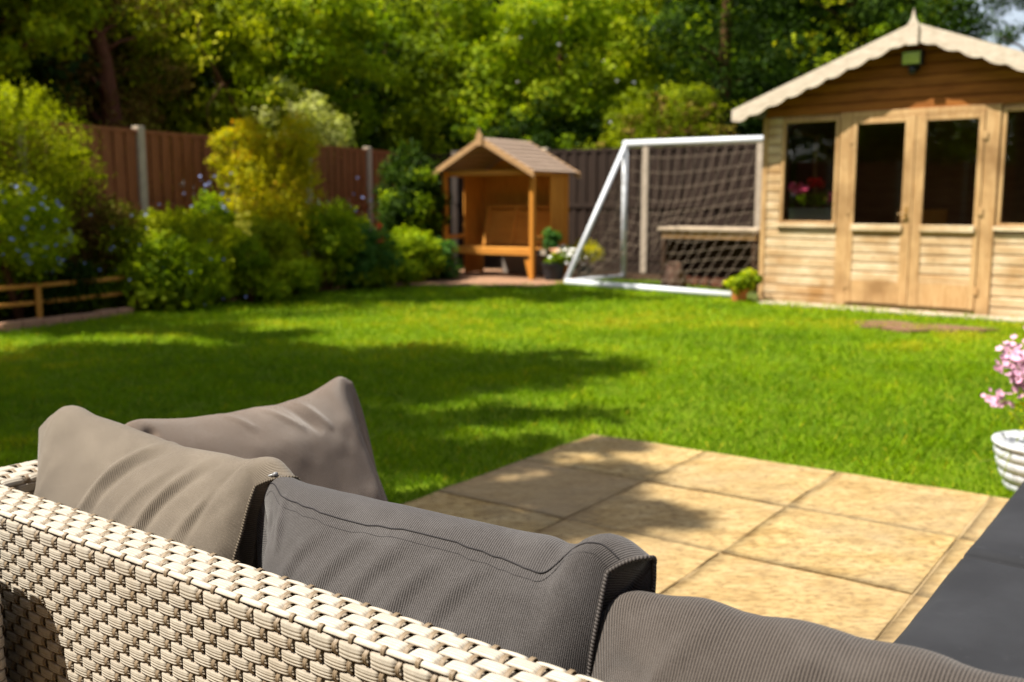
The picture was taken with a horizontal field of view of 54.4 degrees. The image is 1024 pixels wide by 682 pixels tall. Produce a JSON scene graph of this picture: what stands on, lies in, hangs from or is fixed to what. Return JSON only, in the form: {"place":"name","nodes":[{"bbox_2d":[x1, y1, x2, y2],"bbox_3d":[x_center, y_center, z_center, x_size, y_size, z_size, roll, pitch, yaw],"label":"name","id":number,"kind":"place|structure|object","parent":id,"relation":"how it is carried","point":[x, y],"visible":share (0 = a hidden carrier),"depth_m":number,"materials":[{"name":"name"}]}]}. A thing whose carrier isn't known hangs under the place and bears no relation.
{"place":"outdoors","nodes":[
{"label":"outdoors","id":0,"kind":"place"},
{"bbox_2d":[0,259,660,321],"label":"border soil","id":1,"kind":"structure","parent":0,"point":[4,318],"depth_m":12.03,"materials":[{"name":"brown soil"}]},
{"bbox_2d":[0,180,85,319],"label":"flowering shrub","id":2,"kind":"object","parent":1,"relation":"on","point":[21,250],"visible":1,"depth_m":9.37,"materials":[{"name":"green plant"}]},
{"bbox_2d":[0,0,109,170],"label":"background tree","id":3,"kind":"object","parent":1,"relation":"on","point":[59,74],"visible":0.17,"depth_m":14.07,"materials":[{"name":"green plant"}]},
{"bbox_2d":[0,254,114,318],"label":"leafy plant","id":4,"kind":"object","parent":1,"relation":"on","point":[70,291],"visible":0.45,"depth_m":9.81,"materials":[{"name":"green plant"}]},
{"bbox_2d":[0,71,116,251],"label":"conifer bush","id":5,"kind":"object","parent":1,"relation":"on","point":[65,160],"visible":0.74,"depth_m":10.10,"materials":[{"name":"green plant"}]},
{"bbox_2d":[0,0,118,114],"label":"leafy tree","id":6,"kind":"object","parent":1,"relation":"on","point":[46,23],"visible":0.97,"depth_m":12.43,"materials":[{"name":"green plant"}]},
{"bbox_2d":[0,275,140,317],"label":"border rail","id":7,"kind":"object","parent":1,"relation":"on","point":[38,302],"visible":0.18,"depth_m":9.50,"materials":[{"name":"brown wood"}]},
{"bbox_2d":[45,177,155,308],"bbox_3d":[-4.538,-1.057,10.692,1.406,1.428,1.243,0,8,0],"label":"conifer bush","id":8,"kind":"object","parent":1,"relation":"on","point":[101,232],"visible":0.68,"depth_m":10.49,"materials":[{"name":"green plant"}]},
{"bbox_2d":[8,0,200,256],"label":"brown conifer","id":9,"kind":"object","parent":1,"relation":"on","point":[111,108],"visible":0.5,"depth_m":15.02,"materials":[{"name":"green plant"}]},
{"bbox_2d":[84,203,246,312],"bbox_3d":[-3.654,-0.865,10.590,1.610,1.193,1.026,0,8,0],"label":"leafy plant","id":10,"kind":"object","parent":1,"relation":"on","point":[147,263],"visible":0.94,"depth_m":10.40,"materials":[{"name":"green plant"}]},
{"bbox_2d":[103,200,240,290],"bbox_3d":[-3.768,-0.978,11.070,1.400,1.166,1.249,2,8,14],"label":"mound shrub","id":11,"kind":"object","parent":1,"relation":"on","point":[208,231],"visible":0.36,"depth_m":10.89,"materials":[{"name":"green plant"}]},
{"bbox_2d":[0,117,420,312],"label":"panel fence","id":12,"kind":"object","parent":1,"relation":"on","point":[135,170],"visible":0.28,"depth_m":12.29,"materials":[{"name":"wood"}]},
{"bbox_2d":[0,250,423,315],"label":"ground cover","id":13,"kind":"object","parent":1,"relation":"on","point":[111,288],"visible":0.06,"depth_m":10.44,"materials":[{"name":"green plant"}]},
{"bbox_2d":[82,0,342,202],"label":"olive tree","id":14,"kind":"object","parent":1,"relation":"on","point":[221,107],"visible":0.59,"depth_m":16.07,"materials":[{"name":"green plant"}]},
{"bbox_2d":[175,11,245,135],"bbox_3d":[-4.399,-4.052,15.590,0.703,2.020,1.536,5,10,34],"label":"sunlit spray","id":15,"kind":"object","parent":14,"relation":"attached to","point":[220,78],"visible":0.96,"depth_m":15.26,"materials":[{"name":"green plant"}]},
{"bbox_2d":[179,172,252,258],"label":"flowering plant","id":16,"kind":"object","parent":1,"relation":"on","point":[202,202],"visible":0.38,"depth_m":11.82,"materials":[{"name":"green plant"}]},
{"bbox_2d":[204,108,331,263],"bbox_3d":[-3.095,-1.736,12.403,1.708,2.293,1.710,0,8,0],"label":"golden shrub","id":17,"kind":"object","parent":1,"relation":"on","point":[248,155],"visible":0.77,"depth_m":12.21,"materials":[{"name":"yellow plant"}]},
{"bbox_2d":[225,74,357,170],"bbox_3d":[-3.609,-2.743,16.279,2.012,3.203,1.677,-6,10,-38],"label":"variegated shrub","id":18,"kind":"object","parent":1,"relation":"on","point":[316,120],"visible":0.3,"depth_m":16.12,"materials":[{"name":"green plant"}]},
{"bbox_2d":[201,0,415,199],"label":"olive tree","id":19,"kind":"object","parent":1,"relation":"on","point":[319,66],"visible":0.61,"depth_m":17.02,"materials":[{"name":"green plant"}]},
{"bbox_2d":[293,201,367,292],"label":"border shrub","id":20,"kind":"object","parent":1,"relation":"on","point":[335,236],"visible":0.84,"depth_m":12.40,"materials":[{"name":"green plant"}]},
{"bbox_2d":[299,176,373,285],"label":"flowering plant","id":21,"kind":"object","parent":1,"relation":"on","point":[357,220],"visible":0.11,"depth_m":13.47,"materials":[{"name":"green plant"}]},
{"bbox_2d":[321,0,458,225],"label":"dark evergreen","id":22,"kind":"object","parent":1,"relation":"on","point":[381,144],"visible":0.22,"depth_m":19.22,"materials":[{"name":"green plant"}]},
{"bbox_2d":[366,138,454,239],"bbox_3d":[-1.566,-2.025,15.157,1.385,2.105,1.255,0,8,0],"label":"climbing shrub","id":23,"kind":"object","parent":1,"relation":"on","point":[416,200],"visible":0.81,"depth_m":14.92,"materials":[{"name":"green plant"}]},
{"bbox_2d":[373,0,505,153],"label":"light green tree","id":24,"kind":"object","parent":1,"relation":"on","point":[416,121],"visible":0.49,"depth_m":18.31,"materials":[{"name":"green plant"}]},
{"bbox_2d":[425,86,615,164],"bbox_3d":[0.143,-3.060,18.277,3.637,3.274,2.423,0,8,0],"label":"hedge shrub","id":25,"kind":"object","parent":1,"relation":"on","point":[573,132],"visible":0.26,"depth_m":17.84,"materials":[{"name":"green plant"}]},
{"bbox_2d":[428,0,711,147],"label":"tree","id":26,"kind":"object","parent":1,"relation":"on","point":[532,23],"visible":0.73,"depth_m":18.07,"materials":[{"name":"green plant"}]},
{"bbox_2d":[425,143,762,273],"bbox_3d":[2.211,-2.079,15.763,8.896,2.030,0.110,5,9,32],"label":"panel fence","id":27,"kind":"object","parent":1,"relation":"on","point":[594,167],"visible":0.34,"depth_m":15.76,"materials":[{"name":"wood"}]},
{"bbox_2d":[572,80,740,148],"bbox_3d":[2.446,-2.914,17.427,2.799,3.226,2.212,0,8,0],"label":"hedge shrub","id":28,"kind":"object","parent":1,"relation":"on","point":[629,126],"visible":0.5,"depth_m":16.92,"materials":[{"name":"green plant"}]},
{"bbox_2d":[622,0,829,144],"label":"dark evergreen","id":29,"kind":"object","parent":1,"relation":"on","point":[726,71],"visible":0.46,"depth_m":17.59,"materials":[{"name":"green plant"}]},
{"bbox_2d":[743,0,963,134],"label":"dark evergreen","id":30,"kind":"object","parent":1,"relation":"on","point":[825,54],"visible":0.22,"depth_m":16.92,"materials":[{"name":"green plant"}]},
{"bbox_2d":[828,0,1011,60],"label":"dark evergreen","id":31,"kind":"object","parent":1,"relation":"on","point":[948,13],"visible":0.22,"depth_m":15.85,"materials":[{"name":"green plant"}]},
{"bbox_2d":[67,211,757,311],"bbox_3d":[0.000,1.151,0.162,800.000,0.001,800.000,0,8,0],"label":"ground","id":32,"kind":"structure","parent":0,"point":[751,295],"depth_m":12.78,"materials":[{"name":"brown soil"}]},
{"bbox_2d":[9,0,232,255],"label":"background tree","id":33,"kind":"object","parent":32,"relation":"on","point":[153,57],"visible":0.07,"depth_m":16.59,"materials":[{"name":"green plant"}]},
{"bbox_2d":[183,0,420,199],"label":"background tree","id":34,"kind":"object","parent":32,"relation":"on","point":[347,86],"visible":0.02,"depth_m":20.29,"materials":[{"name":"green plant"}]},
{"bbox_2d":[328,0,514,202],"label":"background tree","id":35,"kind":"object","parent":32,"relation":"on","point":[422,55],"depth_m":21.62,"materials":[{"name":"green plant"}]},
{"bbox_2d":[430,0,642,143],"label":"background tree","id":36,"kind":"object","parent":32,"relation":"on","point":[498,2],"depth_m":22.07,"materials":[{"name":"green plant"}]},
{"bbox_2d":[550,0,768,144],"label":"background tree","id":37,"kind":"object","parent":32,"relation":"on","point":[695,7],"visible":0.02,"depth_m":20.93,"materials":[{"name":"green plant"}]},
{"bbox_2d":[657,226,759,291],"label":"log store","id":38,"kind":"structure","parent":32,"relation":"on","point":[737,252],"depth_m":13.53,"materials":[{"name":"brown wood"}]},
{"bbox_2d":[680,0,872,144],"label":"background tree","id":39,"kind":"object","parent":32,"relation":"on","point":[758,36],"visible":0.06,"depth_m":19.92,"materials":[{"name":"green plant"}]},
{"bbox_2d":[731,8,1023,317],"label":"summerhouse","id":40,"kind":"structure","parent":32,"relation":"on","point":[874,136],"depth_m":10.71,"materials":[{"name":"brown wood"}]},
{"bbox_2d":[784,131,818,219],"bbox_3d":[3.505,-2.010,12.144,0.070,1.040,0.900,7,11,40],"label":"side window","id":41,"kind":"structure","parent":40,"relation":"in","point":[802,148],"depth_m":12.13,"materials":[{"name":"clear glass"}]},
{"bbox_2d":[776,117,840,227],"bbox_3d":[3.307,-1.869,11.107,0.700,1.200,0.082,7,11,40],"label":"window","id":42,"kind":"structure","parent":40,"relation":"in","point":[799,224],"depth_m":11.11,"materials":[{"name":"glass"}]},
{"bbox_2d":[787,177,832,220],"bbox_3d":[3.418,-1.598,11.213,0.636,0.493,0.303,7,11,40],"label":"window planter","id":43,"kind":"object","parent":40,"relation":"attached to","point":[811,214],"visible":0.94,"depth_m":11.20,"materials":[{"name":"green plant"}]},
{"bbox_2d":[842,115,916,305],"bbox_3d":[3.901,-1.378,10.613,0.697,1.976,0.084,7,11,40],"label":"door","id":44,"kind":"structure","parent":40,"relation":"in","point":[868,238],"depth_m":10.65,"materials":[{"name":"beige wood"}]},
{"bbox_2d":[901,49,924,74],"bbox_3d":[4.108,-2.845,10.187,0.210,0.240,0.148,7,11,40],"label":"floodlight","id":45,"kind":"object","parent":40,"relation":"attached to","point":[913,60],"visible":1,"depth_m":10.13,"materials":[{"name":"green plastic"}]},
{"bbox_2d":[907,111,987,310],"bbox_3d":[4.439,-1.316,10.168,0.697,1.976,0.062,7,11,40],"label":"door","id":46,"kind":"structure","parent":40,"relation":"in","point":[920,292],"depth_m":10.24,"materials":[{"name":"beige wood"}]},
{"bbox_2d":[992,107,1023,231],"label":"window","id":47,"kind":"structure","parent":40,"relation":"in","point":[998,227],"depth_m":9.79,"materials":[{"name":"beige wood"}]},
{"bbox_2d":[321,269,576,290],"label":"brick paving","id":48,"kind":"structure","parent":0,"point":[493,276],"depth_m":14.28,"materials":[{"name":"brown brick"}]},
{"bbox_2d":[374,222,406,261],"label":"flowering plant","id":49,"kind":"object","parent":48,"relation":"on","point":[392,248],"visible":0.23,"depth_m":13.37,"materials":[{"name":"green plant"}]},
{"bbox_2d":[358,252,427,288],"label":"border shrub","id":50,"kind":"object","parent":48,"relation":"on","point":[407,273],"visible":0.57,"depth_m":13.05,"materials":[{"name":"green plant"}]},
{"bbox_2d":[392,224,447,281],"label":"border shrub","id":51,"kind":"object","parent":48,"relation":"on","point":[417,244],"visible":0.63,"depth_m":13.92,"materials":[{"name":"green plant"}]},
{"bbox_2d":[426,236,464,279],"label":"border shrub","id":52,"kind":"object","parent":48,"relation":"on","point":[446,248],"visible":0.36,"depth_m":14.43,"materials":[{"name":"green plant"}]},
{"bbox_2d":[430,127,580,279],"bbox_3d":[-0.109,-2.078,15.117,1.880,2.208,1.314,6,10,34],"label":"arbour seat","id":53,"kind":"object","parent":48,"relation":"on","point":[516,194],"visible":0.83,"depth_m":15.23,"materials":[{"name":"orange wood"}]},
{"bbox_2d":[502,255,548,274],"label":"stone slab","id":54,"kind":"structure","parent":48,"relation":"on","point":[513,264],"depth_m":15.64,"materials":[{"name":"grey stone"}]},
{"bbox_2d":[541,227,577,280],"bbox_3d":[0.692,-1.246,14.290,0.544,0.783,0.541,0,8,0],"label":"flower pot","id":55,"kind":"object","parent":48,"relation":"on","point":[559,257],"visible":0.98,"depth_m":14.22,"materials":[{"name":"black plastic"}]},
{"bbox_2d":[571,239,604,277],"bbox_3d":[1.092,-1.194,14.566,0.514,0.602,0.519,0,8,0],"label":"flower pot","id":56,"kind":"object","parent":48,"relation":"on","point":[584,267],"visible":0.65,"depth_m":14.46,"materials":[{"name":"yellow plastic"}]},
{"bbox_2d":[0,278,1023,503],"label":"lawn","id":57,"kind":"structure","parent":0,"point":[714,419],"depth_m":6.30,"materials":[{"name":"green plant"}]},
{"bbox_2d":[0,307,133,331],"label":"brick edging","id":58,"kind":"object","parent":57,"relation":"on","point":[18,324],"visible":0.6,"depth_m":9.36,"materials":[{"name":"brown brick"}]},
{"bbox_2d":[128,284,183,308],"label":"broad leaved plant","id":59,"kind":"object","parent":57,"relation":"on","point":[150,294],"visible":0.45,"depth_m":10.27,"materials":[{"name":"green plant"}]},
{"bbox_2d":[191,281,238,303],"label":"broad leaved plant","id":60,"kind":"object","parent":57,"relation":"on","point":[232,289],"visible":0.4,"depth_m":11.17,"materials":[{"name":"green plant"}]},
{"bbox_2d":[226,210,271,303],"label":"shrub","id":61,"kind":"object","parent":57,"relation":"on","point":[261,259],"visible":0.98,"depth_m":11.11,"materials":[{"name":"green plant"}]},
{"bbox_2d":[219,212,308,298],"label":"border shrub","id":62,"kind":"object","parent":57,"relation":"on","point":[277,237],"visible":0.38,"depth_m":11.52,"materials":[{"name":"green plant"}]},
{"bbox_2d":[219,249,322,303],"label":"border shrub","id":63,"kind":"object","parent":57,"relation":"on","point":[278,290],"visible":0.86,"depth_m":11.26,"materials":[{"name":"green plant"}]},
{"bbox_2d":[346,272,382,287],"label":"broad leaved plant","id":64,"kind":"object","parent":57,"relation":"on","point":[361,277],"visible":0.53,"depth_m":12.77,"materials":[{"name":"green plant"}]},
{"bbox_2d":[328,222,404,289],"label":"border shrub","id":65,"kind":"object","parent":57,"relation":"on","point":[369,253],"visible":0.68,"depth_m":12.81,"materials":[{"name":"green plant"}]},
{"bbox_2d":[564,135,762,298],"bbox_3d":[2.249,-1.704,13.089,3.083,2.024,1.778,7,11,41],"label":"football goal","id":66,"kind":"object","parent":57,"relation":"on","point":[623,157],"visible":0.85,"depth_m":13.82,"materials":[{"name":"white paint"}]},
{"bbox_2d":[660,261,687,287],"bbox_3d":[2.130,-0.866,13.129,0.424,0.360,0.299,-7,11,-41],"label":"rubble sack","id":67,"kind":"object","parent":57,"relation":"on","point":[680,275],"visible":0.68,"depth_m":13.03,"materials":[{"name":"brown fabric"}]},
{"bbox_2d":[722,268,762,301],"bbox_3d":[2.644,-0.652,11.493,0.433,0.384,0.442,-7,10,-39],"label":"flower pot","id":68,"kind":"object","parent":57,"relation":"on","point":[741,285],"visible":0.99,"depth_m":11.39,"materials":[{"name":"ceramic"}]},
{"bbox_2d":[856,320,999,332],"bbox_3d":[3.678,-0.106,8.995,1.198,0.046,0.687,7,11,41],"label":"soil patch","id":69,"kind":"object","parent":57,"relation":"on","point":[892,327],"visible":0.64,"depth_m":8.94,"materials":[{"name":"brown soil"}]},
{"bbox_2d":[979,326,1023,492],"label":"flower pot","id":70,"kind":"object","parent":57,"relation":"on","point":[1008,446],"visible":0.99,"depth_m":3.89,"materials":[{"name":"ceramic"}]},
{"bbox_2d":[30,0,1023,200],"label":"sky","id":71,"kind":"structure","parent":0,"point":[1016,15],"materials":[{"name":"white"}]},
{"bbox_2d":[403,434,1008,642],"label":"patio","id":72,"kind":"structure","parent":0,"point":[845,552],"depth_m":3.57,"materials":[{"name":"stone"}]},
{"bbox_2d":[0,583,7,681],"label":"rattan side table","id":73,"kind":"object","parent":72,"relation":"on","point":[3,673],"visible":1,"depth_m":1.51,"materials":[{"name":"beige wicker"}]},
{"bbox_2d":[0,459,602,681],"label":"rattan sofa","id":74,"kind":"object","parent":72,"relation":"on","point":[86,597],"visible":0.39,"depth_m":1.34,"materials":[{"name":"beige wicker"}]},
{"bbox_2d":[257,472,656,676],"bbox_3d":[-0.147,0.412,1.262,0.654,0.420,0.174,6,10,36],"label":"back cushion","id":75,"kind":"object","parent":74,"relation":"on","point":[545,598],"visible":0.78,"depth_m":1.19,"materials":[{"name":"grey fabric"}]},
{"bbox_2d":[591,591,1023,681],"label":"back cushion","id":76,"kind":"object","parent":74,"relation":"on","point":[643,636],"visible":0.91,"depth_m":0.99,"materials":[{"name":"grey fabric"}]},
{"bbox_2d":[893,558,1023,677],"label":"seat cushion","id":77,"kind":"object","parent":74,"relation":"on","point":[970,613],"visible":0.88,"depth_m":1.74,"materials":[{"name":"grey fabric"}]},
{"bbox_2d":[963,481,1023,568],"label":"seat cushion","id":78,"kind":"object","parent":74,"relation":"on","point":[1000,539],"visible":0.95,"depth_m":2.15,"materials":[{"name":"grey fabric"}]},
{"bbox_3d":[-0.051,0.569,1.645,1.020,0.106,0.670,6,10,36],"label":"seat cushion","id":79,"kind":"object","parent":74,"relation":"on","visible":0},
{"bbox_2d":[34,405,300,568],"bbox_3d":[-0.629,0.356,1.620,0.689,0.430,0.169,6,10,36],"label":"back cushion","id":80,"kind":"object","parent":79,"relation":"on","point":[210,502],"visible":0.35,"depth_m":1.55,"materials":[{"name":"beige fabric"}]},
{"bbox_2d":[125,377,387,501],"bbox_3d":[-0.459,0.319,2.009,0.247,0.399,0.616,6,10,36],"label":"back cushion","id":81,"kind":"object","parent":79,"relation":"on","point":[319,437],"visible":0.41,"depth_m":2.04,"materials":[{"name":"fabric"}]},
{"bbox_2d":[757,299,1023,321],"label":"stone path","id":82,"kind":"structure","parent":0,"point":[926,313],"depth_m":10.31,"materials":[{"name":"beige stone"}]},
{"bbox_2d":[968,0,1023,50],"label":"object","id":83,"kind":"object","parent":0,"point":[1007,38],"visible":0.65,"depth_m":17.50,"materials":[{"name":"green plant"}]}
]}

